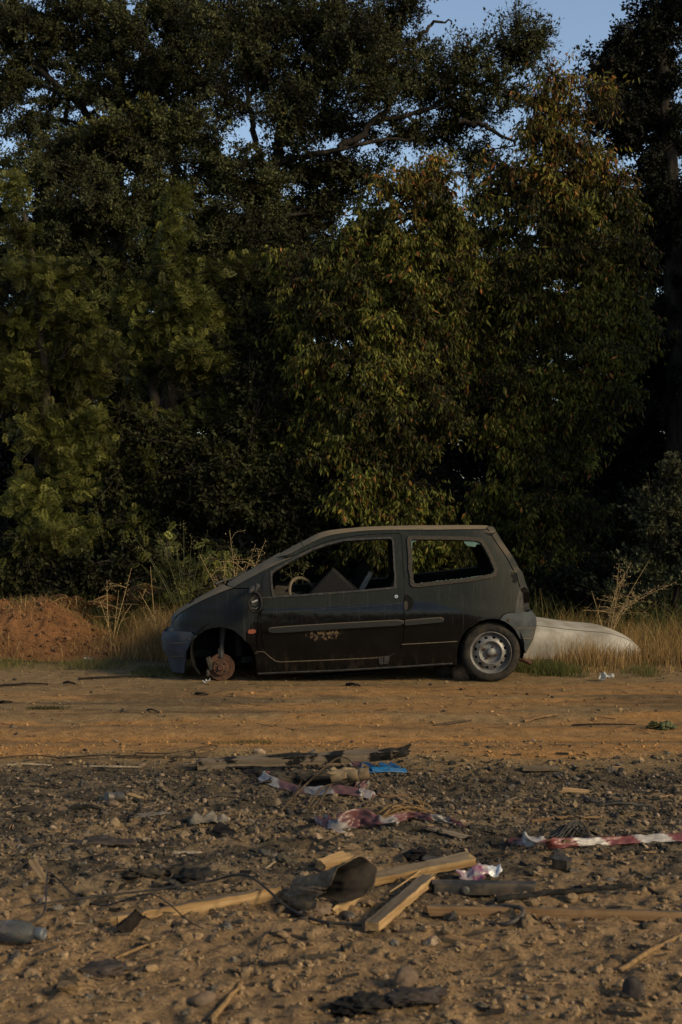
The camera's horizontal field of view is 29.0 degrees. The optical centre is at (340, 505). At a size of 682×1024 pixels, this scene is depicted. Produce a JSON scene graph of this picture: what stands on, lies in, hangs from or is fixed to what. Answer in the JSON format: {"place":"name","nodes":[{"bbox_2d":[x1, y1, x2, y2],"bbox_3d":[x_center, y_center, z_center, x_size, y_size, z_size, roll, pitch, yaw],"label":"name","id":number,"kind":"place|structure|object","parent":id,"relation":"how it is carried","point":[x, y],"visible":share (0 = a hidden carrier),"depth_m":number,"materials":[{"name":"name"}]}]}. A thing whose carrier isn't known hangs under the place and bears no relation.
{"place":"outdoors","nodes":[
{"label":"outdoors","id":0,"kind":"place"},
{"bbox_2d":[0,655,135,669],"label":"green grass","id":1,"kind":"structure","parent":0,"point":[91,664],"depth_m":12.52,"materials":[{"name":"plant"}]},
{"bbox_2d":[108,598,191,662],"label":"dry grass","id":2,"kind":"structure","parent":0,"point":[146,644],"depth_m":13.27,"materials":[{"name":"plant"}]},
{"bbox_2d":[126,663,193,677],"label":"green grass","id":3,"kind":"structure","parent":0,"point":[150,673],"depth_m":11.97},
{"bbox_2d":[0,585,681,1023],"bbox_3d":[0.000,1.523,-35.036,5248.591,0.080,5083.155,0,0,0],"label":"ground","id":4,"kind":"structure","parent":0,"point":[358,727],"depth_m":6.19,"materials":[{"name":"soil"}]},
{"bbox_2d":[0,170,41,306],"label":"tree","id":5,"kind":"object","parent":4,"relation":"on","point":[3,213],"visible":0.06,"depth_m":25.20,"materials":[{"name":"green plant"}]},
{"bbox_2d":[0,920,46,943],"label":"plastic bottle","id":6,"kind":"object","parent":4,"relation":"on","point":[18,931],"visible":1,"depth_m":4.58,"materials":[{"name":"plastic"}]},
{"bbox_2d":[0,265,68,454],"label":"tree","id":7,"kind":"object","parent":4,"relation":"on","point":[8,290],"visible":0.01,"depth_m":23.96,"materials":[{"name":"green plant"}]},
{"bbox_2d":[28,857,48,882],"bbox_3d":[-1.220,1.472,5.331,0.036,0.010,0.212,-35,28,-18],"label":"wood scrap","id":8,"kind":"object","parent":4,"relation":"on","point":[33,862],"visible":0.92,"depth_m":5.34,"materials":[{"name":"brown wood"}]},
{"bbox_2d":[0,406,113,595],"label":"tree","id":9,"kind":"object","parent":4,"relation":"on","point":[10,454],"visible":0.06,"depth_m":22.21,"materials":[{"name":"green plant"}]},
{"bbox_2d":[0,599,132,661],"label":"dirt mound","id":10,"kind":"object","parent":4,"relation":"on","point":[32,637],"visible":0.41,"depth_m":13.39,"materials":[{"name":"soil"}]},
{"bbox_2d":[0,597,129,658],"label":"earth clods","id":11,"kind":"object","parent":10,"relation":"on","point":[40,603],"visible":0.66,"depth_m":13.48,"materials":[{"name":"soil"}]},
{"bbox_2d":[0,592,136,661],"bbox_3d":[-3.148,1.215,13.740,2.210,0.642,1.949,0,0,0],"label":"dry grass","id":12,"kind":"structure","parent":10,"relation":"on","point":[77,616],"depth_m":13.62,"materials":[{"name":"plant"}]},
{"bbox_2d":[86,583,167,631],"bbox_3d":[-2.259,1.208,15.152,0.782,0.620,1.229,0,0,22],"label":"bracken","id":13,"kind":"object","parent":10,"relation":"on","point":[134,598],"visible":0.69,"depth_m":15.03,"materials":[{"name":"plant"}]},
{"bbox_2d":[0,158,140,595],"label":"mimosa tree","id":14,"kind":"object","parent":4,"relation":"on","point":[68,380],"visible":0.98,"depth_m":16.42,"materials":[{"name":"green plant"}]},
{"bbox_2d":[45,594,120,620],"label":"bracken","id":15,"kind":"object","parent":4,"relation":"on","point":[74,604],"visible":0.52,"depth_m":14.88,"materials":[{"name":"plant"}]},
{"bbox_2d":[70,804,103,810],"bbox_3d":[-1.253,1.491,6.519,0.163,0.039,0.041,0,0,-10],"label":"stick","id":16,"kind":"object","parent":4,"relation":"on","point":[80,806],"visible":1,"depth_m":6.51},
{"bbox_2d":[0,529,200,614],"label":"shrub","id":17,"kind":"object","parent":4,"relation":"on","point":[82,575],"visible":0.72,"depth_m":16.15,"materials":[{"name":"green plant"}]},
{"bbox_2d":[65,835,137,845],"bbox_3d":[-1.076,1.498,5.891,0.341,0.032,0.173,0,6,6],"label":"grey sheet","id":18,"kind":"object","parent":4,"relation":"on","point":[105,840],"visible":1,"depth_m":5.89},
{"bbox_2d":[77,959,132,977],"bbox_3d":[-0.786,1.533,4.354,0.201,0.047,0.144,0,0,-23],"label":"charred lump","id":19,"kind":"object","parent":4,"relation":"on","point":[107,968],"visible":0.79,"depth_m":4.33,"materials":[{"name":"stone"}]},
{"bbox_2d":[0,745,217,760],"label":"stick","id":20,"kind":"object","parent":4,"relation":"on","point":[113,755],"visible":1,"depth_m":7.93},
{"bbox_2d":[83,765,141,767],"bbox_3d":[-1.326,1.510,7.647,0.338,0.019,0.041,0,0,0],"label":"stick","id":21,"kind":"object","parent":4,"relation":"on","point":[103,766],"visible":1,"depth_m":7.64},
{"bbox_2d":[88,568,138,641],"bbox_3d":[-2.395,1.099,13.894,0.537,0.890,0.235,0,0,-9],"label":"weed plant","id":22,"kind":"object","parent":4,"relation":"on","point":[114,606],"visible":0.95,"depth_m":13.92,"materials":[{"name":"beige plant"}]},
{"bbox_2d":[103,792,125,801],"bbox_3d":[-1.161,1.495,6.780,0.118,0.058,0.060,0,0,-7],"label":"crushed can","id":23,"kind":"object","parent":4,"relation":"on","point":[118,796],"visible":0.81,"depth_m":6.76,"materials":[{"name":"metal"}]},
{"bbox_2d":[30,872,203,928],"bbox_3d":[-0.897,1.484,4.826,0.858,0.095,0.339,0,0,35],"label":"cable","id":24,"kind":"object","parent":4,"relation":"on","point":[70,891],"visible":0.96,"depth_m":4.94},
{"bbox_2d":[78,675,158,679],"bbox_3d":[-1.962,1.513,11.667,0.711,0.026,0.028,0,0,-14],"label":"stick","id":25,"kind":"object","parent":4,"relation":"on","point":[87,678],"visible":1,"depth_m":11.64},
{"bbox_2d":[0,0,240,552],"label":"oak tree","id":26,"kind":"object","parent":4,"relation":"on","point":[115,30],"visible":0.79,"depth_m":22.30,"materials":[{"name":"green plant"}]},
{"bbox_2d":[116,909,146,932],"bbox_3d":[-0.745,1.476,4.680,0.070,0.135,0.022,46,-5,-22],"label":"wood chunk","id":27,"kind":"object","parent":4,"relation":"on","point":[130,922],"visible":1,"depth_m":4.67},
{"bbox_2d":[121,865,165,879],"bbox_3d":[-0.812,1.511,5.424,0.185,0.064,0.116,0,0,-17],"label":"charred rag","id":28,"kind":"object","parent":4,"relation":"on","point":[150,871],"visible":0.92,"depth_m":5.39,"materials":[{"name":"fabric"}]},
{"bbox_2d":[61,376,236,589],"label":"tree","id":29,"kind":"object","parent":4,"relation":"on","point":[112,396],"visible":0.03,"depth_m":22.62,"materials":[{"name":"green plant"}]},
{"bbox_2d":[0,86,319,603],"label":"holm oak","id":30,"kind":"object","parent":4,"relation":"on","point":[147,150],"visible":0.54,"depth_m":19.49,"materials":[{"name":"green plant"}]},
{"bbox_2d":[119,755,207,758],"bbox_3d":[-1.068,1.510,7.943,0.528,0.021,0.020,0,0,-1],"label":"stick","id":31,"kind":"object","parent":4,"relation":"on","point":[126,757],"visible":1,"depth_m":7.94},
{"bbox_2d":[120,518,217,609],"bbox_3d":[-1.849,0.826,14.168,1.050,1.438,0.382,0,0,0],"label":"weed plant","id":32,"kind":"object","parent":4,"relation":"on","point":[178,590],"visible":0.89,"depth_m":14.17,"materials":[{"name":"green plant"}]},
{"bbox_2d":[102,177,268,595],"bbox_3d":[-2.012,-1.347,17.070,2.300,5.865,1.453,0,0,0],"label":"mimosa tree","id":33,"kind":"object","parent":4,"relation":"on","point":[179,357],"visible":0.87,"depth_m":17.07,"materials":[{"name":"green plant"}]},
{"bbox_2d":[126,521,244,622],"bbox_3d":[-1.726,0.880,14.903,1.431,1.429,0.886,0,0,0],"label":"shrub","id":34,"kind":"object","parent":4,"relation":"on","point":[165,573],"visible":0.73,"depth_m":14.91,"materials":[{"name":"green plant"}]},
{"bbox_2d":[162,862,211,876],"bbox_3d":[-0.640,1.515,5.483,0.224,0.069,0.129,0,0,-6],"label":"charred rag","id":35,"kind":"object","parent":4,"relation":"on","point":[173,870],"visible":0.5,"depth_m":5.46,"materials":[{"name":"fabric"}]},
{"bbox_2d":[100,886,281,928],"bbox_3d":[-0.548,1.497,4.910,0.720,0.061,0.025,-3,7,-25],"label":"wooden batten","id":36,"kind":"object","parent":4,"relation":"on","point":[255,896],"visible":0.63,"depth_m":4.93,"materials":[{"name":"brown wood"}]},
{"bbox_2d":[23,873,361,926],"bbox_3d":[-0.536,1.464,4.995,1.288,0.103,0.298,0,0,10],"label":"cable","id":37,"kind":"object","parent":4,"relation":"on","point":[275,897],"visible":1,"depth_m":5.03,"materials":[{"name":"rubber"}]},
{"bbox_2d":[171,866,219,882],"bbox_3d":[-0.590,1.500,5.347,0.206,0.067,0.141,0,0,-6],"label":"charred lump","id":38,"kind":"object","parent":4,"relation":"on","point":[193,873],"visible":0.75,"depth_m":5.32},
{"bbox_2d":[151,231,249,537],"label":"tree","id":39,"kind":"object","parent":4,"relation":"on","point":[224,524],"depth_m":26.57,"materials":[{"name":"green plant"}]},
{"bbox_2d":[190,991,215,1006],"bbox_3d":[-0.423,1.521,4.071,0.089,0.051,0.060,0,0,-42],"label":"stone","id":40,"kind":"object","parent":4,"relation":"on","point":[203,999],"visible":1,"depth_m":4.05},
{"bbox_2d":[189,810,229,824],"bbox_3d":[-0.638,1.496,6.328,0.217,0.050,0.163,6,18,-17],"label":"cloth scrap","id":41,"kind":"object","parent":4,"relation":"on","point":[206,818],"visible":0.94,"depth_m":6.34,"materials":[{"name":"grey fabric"}]},
{"bbox_2d":[81,288,359,584],"bbox_3d":[-1.553,-0.649,16.856,3.724,4.470,1.674,0,0,0],"label":"shrub","id":42,"kind":"object","parent":4,"relation":"on","point":[188,496],"visible":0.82,"depth_m":16.69,"materials":[{"name":"green plant"}]},
{"bbox_2d":[212,821,236,835],"bbox_3d":[-0.538,1.509,6.145,0.129,0.013,0.059,12,47,34],"label":"black wedge","id":43,"kind":"object","parent":4,"relation":"on","point":[220,827],"visible":0.99,"depth_m":6.15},
{"bbox_2d":[210,981,242,1017],"bbox_3d":[-0.349,1.527,4.073,0.025,0.031,0.304,0,0,14],"label":"stick","id":44,"kind":"object","parent":4,"relation":"on","point":[219,1009],"visible":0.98,"depth_m":4.04,"materials":[{"name":"wood"}]},
{"bbox_2d":[203,530,265,587],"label":"weed plant","id":45,"kind":"object","parent":4,"relation":"on","point":[234,556],"visible":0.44,"depth_m":14.09,"materials":[{"name":"green plant"}]},
{"bbox_2d":[240,768,280,777],"bbox_3d":[-0.453,1.506,7.394,0.260,0.071,0.150,0,0,-11],"label":"burnt cloth","id":46,"kind":"object","parent":4,"relation":"on","point":[254,772],"visible":0.45,"depth_m":7.37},
{"bbox_2d":[181,344,362,584],"bbox_3d":[-1.243,-0.358,24.591,4.467,6.424,2.855,0,0,0],"label":"tree","id":47,"kind":"object","parent":4,"relation":"on","point":[230,433],"visible":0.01,"depth_m":24.22,"materials":[{"name":"green plant"}]},
{"bbox_2d":[254,769,331,787],"bbox_3d":[-0.180,1.512,7.215,0.645,0.152,0.293,0,0,-6],"label":"burnt cloth","id":48,"kind":"object","parent":4,"relation":"on","point":[297,776],"visible":0.34,"depth_m":7.13,"materials":[{"name":"fabric"}]},
{"bbox_2d":[178,743,411,769],"bbox_3d":[-0.276,1.441,7.570,1.382,0.085,0.103,-4,4,5],"label":"scorched plank","id":49,"kind":"object","parent":4,"relation":"on","point":[359,755],"visible":0.99,"depth_m":7.53,"materials":[{"name":"wood"}]},
{"bbox_2d":[258,771,372,798],"bbox_3d":[-0.157,1.486,7.015,0.689,0.089,0.136,0,0,31],"label":"barrier tape","id":50,"kind":"object","parent":4,"relation":"on","point":[312,791],"visible":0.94,"depth_m":6.97,"materials":[{"name":"plastic"}]},
{"bbox_2d":[279,756,357,811],"bbox_3d":[-0.127,1.449,6.882,0.290,0.156,0.747,0,0,32],"label":"dead branch","id":51,"kind":"object","parent":4,"relation":"on","point":[298,790],"visible":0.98,"depth_m":6.91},
{"bbox_2d":[330,767,369,783],"bbox_3d":[0.052,1.425,6.979,0.214,0.098,0.078,0,0,12],"label":"cardboard roll","id":52,"kind":"object","parent":51,"relation":"on","point":[358,774],"visible":1,"depth_m":6.95,"materials":[{"name":"cardboard"}]},
{"bbox_2d":[231,183,421,575],"bbox_3d":[-0.439,-1.634,25.529,4.772,8.883,2.983,0,0,0],"label":"tree","id":53,"kind":"object","parent":4,"relation":"on","point":[313,252],"depth_m":25.32,"materials":[{"name":"green plant"}]},
{"bbox_2d":[280,856,377,917],"bbox_3d":[-0.065,1.428,4.957,0.355,0.236,0.228,0,0,23],"label":"sheet metal scrap","id":54,"kind":"object","parent":4,"relation":"on","point":[353,879],"visible":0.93,"depth_m":4.96,"materials":[{"name":"metal"},{"name":"rust"}]},
{"bbox_2d":[314,851,352,871],"bbox_3d":[-0.021,1.491,5.545,0.056,0.044,0.211,29,17,35],"label":"wood chunk","id":55,"kind":"object","parent":4,"relation":"on","point":[328,862],"visible":0.85,"depth_m":5.51,"materials":[{"name":"brown wood"}]},
{"bbox_2d":[0,747,681,1023],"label":"clods","id":56,"kind":"object","parent":4,"relation":"on","point":[71,988],"visible":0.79,"depth_m":5.03,"materials":[{"name":"soil"}]},
{"bbox_2d":[0,751,681,1023],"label":"charcoal flakes","id":57,"kind":"object","parent":4,"relation":"on","point":[501,1010],"visible":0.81,"depth_m":5.41,"materials":[{"name":"charcoal"}]},
{"bbox_2d":[0,436,681,607],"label":"undergrowth","id":58,"kind":"object","parent":4,"relation":"on","point":[459,500],"visible":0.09,"depth_m":19.72,"materials":[{"name":"green plant"}]},
{"bbox_2d":[0,747,681,1023],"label":"wood splinters","id":59,"kind":"object","parent":4,"relation":"on","point":[386,1019],"visible":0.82,"depth_m":5.12,"materials":[{"name":"wood"}]},
{"bbox_2d":[332,898,359,915],"bbox_3d":[0.042,1.493,5.020,0.054,0.014,0.313,41,23,13],"label":"wood chunk","id":60,"kind":"object","parent":4,"relation":"on","point":[338,908],"visible":0.43,"depth_m":4.94,"materials":[{"name":"brown wood"}]},
{"bbox_2d":[161,525,536,680],"bbox_3d":[0.056,0.966,12.124,3.364,1.579,1.749,0,0,0],"label":"wrecked car","id":61,"kind":"object","parent":4,"relation":"on","point":[478,621],"visible":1,"depth_m":11.41,"materials":[{"name":"black paint"}]},
{"bbox_2d":[237,387,473,583],"bbox_3d":[0.044,0.224,22.665,4.434,4.708,2.811,0,0,-16],"label":"tree","id":62,"kind":"object","parent":4,"relation":"on","point":[333,475],"visible":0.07,"depth_m":22.12,"materials":[{"name":"green plant"}]},
{"bbox_2d":[157,0,563,530],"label":"oak tree","id":63,"kind":"object","parent":4,"relation":"on","point":[337,38],"visible":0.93,"depth_m":20.37,"materials":[{"name":"green plant"}]},
{"bbox_2d":[321,990,401,1016],"bbox_3d":[0.072,1.520,4.020,0.265,0.073,0.146,0,0,0],"label":"charred lump","id":64,"kind":"object","parent":4,"relation":"on","point":[361,1002],"visible":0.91,"depth_m":3.98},
{"bbox_2d":[350,762,376,796],"bbox_3d":[0.107,1.468,7.092,0.109,0.116,0.412,0,0,-11],"label":"barrier tape","id":65,"kind":"object","parent":4,"relation":"on","point":[363,785],"visible":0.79,"depth_m":7.05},
{"bbox_2d":[254,146,506,577],"bbox_3d":[0.517,-1.523,16.777,3.349,6.198,1.972,0,0,0],"label":"cherry tree","id":66,"kind":"object","parent":4,"relation":"on","point":[375,245],"visible":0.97,"depth_m":16.54,"materials":[{"name":"green plant"}]},
{"bbox_2d":[362,762,406,772],"bbox_3d":[0.244,1.502,7.608,0.265,0.041,0.277,0,0,0],"label":"plastic shard","id":67,"kind":"object","parent":4,"relation":"on","point":[384,767],"visible":0.88,"depth_m":7.53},
{"bbox_2d":[314,808,466,833],"bbox_3d":[0.228,1.477,6.265,0.720,0.092,0.268,0,0,0],"label":"barrier tape","id":68,"kind":"object","parent":4,"relation":"on","point":[354,818],"visible":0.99,"depth_m":6.23,"materials":[{"name":"plastic"}]},
{"bbox_2d":[365,873,438,930],"bbox_3d":[0.241,1.491,5.011,0.064,0.039,0.706,-4,-1,22],"label":"wooden batten","id":69,"kind":"object","parent":4,"relation":"on","point":[384,916],"visible":0.98,"depth_m":4.92,"materials":[{"name":"brown wood"}]},
{"bbox_2d":[323,209,483,576],"bbox_3d":[1.510,-1.633,27.049,4.577,9.064,3.432,0,0,0],"label":"tree","id":70,"kind":"object","parent":4,"relation":"on","point":[350,342],"depth_m":26.61,"materials":[{"name":"green plant"}]},
{"bbox_2d":[375,794,435,820],"bbox_3d":[0.308,1.472,6.431,0.329,0.147,0.246,0,0,0],"label":"straw bundle","id":71,"kind":"object","parent":4,"relation":"on","point":[400,808],"visible":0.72,"depth_m":6.40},
{"bbox_2d":[393,965,418,986],"bbox_3d":[0.205,1.507,4.188,0.074,0.092,0.099,0,0,35],"label":"stone","id":72,"kind":"object","parent":4,"relation":"on","point":[406,976],"visible":0.7,"depth_m":4.16,"materials":[{"name":"stone"}]},
{"bbox_2d":[382,986,448,1006],"bbox_3d":[0.233,1.500,4.034,0.223,0.045,0.136,0,0,-11],"label":"charred lump","id":73,"kind":"object","parent":4,"relation":"on","point":[402,996],"visible":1,"depth_m":4.01,"materials":[{"name":"stone"}]},
{"bbox_2d":[402,847,443,860],"bbox_3d":[0.370,1.516,5.745,0.211,0.064,0.125,0,0,-11],"label":"rock","id":74,"kind":"object","parent":4,"relation":"on","point":[418,853],"visible":0.83,"depth_m":5.71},
{"bbox_2d":[373,852,477,885],"bbox_3d":[0.271,1.495,5.393,0.690,0.044,0.054,-3,23,-29],"label":"wooden batten","id":75,"kind":"object","parent":4,"relation":"on","point":[442,864],"visible":0.67,"depth_m":5.42,"materials":[{"name":"brown wood"}]},
{"bbox_2d":[433,663,457,676],"bbox_3d":[0.967,1.451,11.854,0.274,0.240,0.304,0,0,-23],"label":"boulder","id":76,"kind":"object","parent":4,"relation":"on","point":[442,670],"visible":0.23,"depth_m":11.73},
{"bbox_2d":[420,825,476,840],"bbox_3d":[0.484,1.503,6.048,0.322,0.025,0.064,4,8,39],"label":"wood scrap","id":77,"kind":"object","parent":4,"relation":"on","point":[449,834],"visible":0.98,"depth_m":6.03,"materials":[{"name":"brown wood"}]},
{"bbox_2d":[451,663,470,679],"bbox_3d":[1.064,1.466,11.622,0.178,0.182,0.178,0,0,-9],"label":"rock","id":78,"kind":"object","parent":4,"relation":"on","point":[459,671],"visible":0.61,"depth_m":11.55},
{"bbox_2d":[443,935,485,947],"bbox_3d":[0.427,1.515,4.581,0.160,0.019,0.023,4,13,31],"label":"wood stub","id":79,"kind":"object","parent":4,"relation":"on","point":[449,938],"visible":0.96,"depth_m":4.59,"materials":[{"name":"brown wood"}]},
{"bbox_2d":[365,257,580,584],"bbox_3d":[2.500,-1.189,24.376,4.376,7.800,3.084,0,0,0],"label":"tree","id":80,"kind":"object","parent":4,"relation":"on","point":[471,463],"visible":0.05,"depth_m":24.15,"materials":[{"name":"green plant"}]},
{"bbox_2d":[455,863,501,879],"bbox_3d":[0.554,1.500,5.390,0.244,0.059,0.145,0,14,-6],"label":"sweet wrapper","id":81,"kind":"object","parent":4,"relation":"on","point":[478,871],"visible":0.84,"depth_m":5.40,"materials":[{"name":"plastic"}]},
{"bbox_2d":[431,879,536,894],"bbox_3d":[0.562,1.501,5.185,0.411,0.044,0.070,0,0,2],"label":"plank","id":82,"kind":"object","parent":4,"relation":"on","point":[483,887],"visible":0.92,"depth_m":5.17,"materials":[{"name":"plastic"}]},
{"bbox_2d":[413,225,558,480],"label":"tree","id":83,"kind":"object","parent":4,"relation":"on","point":[521,240],"visible":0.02,"depth_m":25.74,"materials":[{"name":"green plant"}]},
{"bbox_2d":[488,904,524,926],"bbox_3d":[0.592,1.494,4.831,0.159,0.048,0.203,0,0,0],"label":"rubber loop","id":84,"kind":"object","parent":4,"relation":"on","point":[516,919],"visible":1,"depth_m":4.76,"materials":[{"name":"black rubber"}]},
{"bbox_2d":[519,766,560,770],"bbox_3d":[1.144,1.511,7.604,0.238,0.023,0.056,0,0,0],"label":"wood scrap","id":85,"kind":"object","parent":4,"relation":"on","point":[540,768],"visible":1,"depth_m":7.58,"materials":[{"name":"brown wood"}]},
{"bbox_2d":[427,904,681,920],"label":"wooden batten","id":86,"kind":"object","parent":4,"relation":"on","point":[439,910],"visible":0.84,"depth_m":4.87,"materials":[{"name":"brown wood"}]},
{"bbox_2d":[441,42,680,583],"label":"cherry tree","id":87,"kind":"object","parent":4,"relation":"on","point":[585,192],"visible":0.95,"depth_m":17.21,"materials":[{"name":"green plant"}]},
{"bbox_2d":[552,852,571,870],"bbox_3d":[0.924,1.493,5.529,0.077,0.056,0.046,8,20,18],"label":"rubber block","id":88,"kind":"object","parent":4,"relation":"on","point":[560,861],"depth_m":5.51,"materials":[{"name":"black rubber"}]},
{"bbox_2d":[494,883,632,902],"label":"charred branch","id":89,"kind":"object","parent":4,"relation":"on","point":[518,896],"visible":0.99,"depth_m":5.10,"materials":[{"name":"wood"}]},
{"bbox_2d":[531,815,599,822],"bbox_3d":[1.080,1.503,6.342,0.340,0.031,0.023,0,0,-7],"label":"stick","id":90,"kind":"object","parent":4,"relation":"on","point":[550,818],"visible":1,"depth_m":6.33,"materials":[{"name":"brown wood"}]},
{"bbox_2d":[550,820,590,837],"bbox_3d":[1.074,1.499,6.082,0.248,0.092,0.144,0,0,-26],"label":"wire tangle","id":91,"kind":"object","parent":4,"relation":"on","point":[562,830],"visible":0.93,"depth_m":6.09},
{"bbox_2d":[559,787,592,793],"bbox_3d":[1.249,1.515,7.010,0.206,0.014,0.055,1,17,12],"label":"wood scrap","id":92,"kind":"object","parent":4,"relation":"on","point":[565,790],"visible":1,"depth_m":7.00,"materials":[{"name":"brown wood"}]},
{"bbox_2d":[490,399,665,587],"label":"tree","id":93,"kind":"object","parent":4,"relation":"on","point":[622,537],"visible":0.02,"depth_m":22.32,"materials":[{"name":"green plant"}]},
{"bbox_2d":[523,617,639,658],"bbox_3d":[2.199,1.322,13.700,1.716,0.447,1.164,0,0,0],"label":"upturned hull","id":94,"kind":"object","parent":4,"relation":"on","point":[546,628],"visible":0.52,"depth_m":13.19,"materials":[{"name":"plastic"}]},
{"bbox_2d":[514,203,661,502],"bbox_3d":[5.495,-1.845,26.016,4.806,9.537,3.342,0,0,0],"label":"tree","id":95,"kind":"object","parent":4,"relation":"on","point":[579,338],"visible":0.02,"depth_m":25.47,"materials":[{"name":"green plant"}]},
{"bbox_2d":[508,831,681,848],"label":"barrier tape","id":96,"kind":"object","parent":4,"relation":"on","point":[525,840],"visible":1,"depth_m":5.90,"materials":[{"name":"plastic"}]},
{"bbox_2d":[524,545,679,626],"bbox_3d":[3.097,1.176,16.016,2.501,1.427,1.202,0,0,0],"label":"shrub","id":97,"kind":"object","parent":4,"relation":"on","point":[571,577],"visible":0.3,"depth_m":15.93,"materials":[{"name":"green plant"}]},
{"bbox_2d":[567,0,681,599],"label":"holm oak","id":98,"kind":"object","parent":4,"relation":"on","point":[651,109],"visible":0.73,"depth_m":19.89,"materials":[{"name":"green plant"}]},
{"bbox_2d":[596,801,654,806],"bbox_3d":[1.442,1.513,6.704,0.311,0.032,0.110,0,0,0],"label":"stick","id":99,"kind":"object","parent":4,"relation":"on","point":[619,802],"visible":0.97,"depth_m":6.69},
{"bbox_2d":[575,450,681,635],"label":"shrub","id":100,"kind":"object","parent":4,"relation":"on","point":[661,572],"visible":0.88,"depth_m":15.23,"materials":[{"name":"green plant"}]},
{"bbox_2d":[585,561,676,629],"bbox_3d":[3.141,1.063,14.397,1.034,0.962,0.376,0,0,7],"label":"weed plant","id":101,"kind":"object","parent":4,"relation":"on","point":[612,611],"visible":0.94,"depth_m":14.39,"materials":[{"name":"beige plant"}]},
{"bbox_2d":[622,976,645,999],"bbox_3d":[0.910,1.506,4.102,0.073,0.087,0.075,0,0,9],"label":"stone","id":102,"kind":"object","parent":4,"relation":"on","point":[632,986],"visible":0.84,"depth_m":4.08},
{"bbox_2d":[617,933,681,972],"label":"stick","id":103,"kind":"object","parent":4,"relation":"on","point":[632,962],"visible":1,"depth_m":4.45,"materials":[{"name":"wood"}]},
{"bbox_2d":[645,721,677,729],"bbox_3d":[2.191,1.503,9.023,0.224,0.070,0.104,0,0,0],"label":"leaf heap","id":104,"kind":"object","parent":4,"relation":"on","point":[665,725],"visible":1,"depth_m":9.00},
{"bbox_2d":[0,739,681,1023],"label":"gravel","id":105,"kind":"structure","parent":0,"point":[504,947],"depth_m":6.20,"materials":[{"name":"gravel"}]},
{"bbox_2d":[0,579,681,638],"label":"undergrowth grass","id":106,"kind":"structure","parent":0,"point":[111,619],"depth_m":14.94,"materials":[{"name":"plant"}]},
{"bbox_2d":[0,668,681,755],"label":"road gravel","id":107,"kind":"structure","parent":0,"point":[365,703],"depth_m":9.78,"materials":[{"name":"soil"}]},
{"bbox_2d":[0,0,681,476],"label":"sky","id":108,"kind":"structure","parent":0,"point":[582,19],"materials":[{"name":"blue"}]},
{"bbox_2d":[514,656,663,676],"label":"green grass","id":109,"kind":"structure","parent":0,"point":[548,667],"depth_m":11.97,"materials":[{"name":"plant"}]},
{"bbox_2d":[526,629,681,672],"bbox_3d":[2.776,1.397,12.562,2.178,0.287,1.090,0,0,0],"label":"dry grass","id":110,"kind":"structure","parent":0,"point":[652,654],"depth_m":12.69,"materials":[{"name":"plant"}]},
{"bbox_2d":[547,605,681,652],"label":"dry grass","id":111,"kind":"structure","parent":0,"point":[642,636],"depth_m":14.08,"materials":[{"name":"plant"}]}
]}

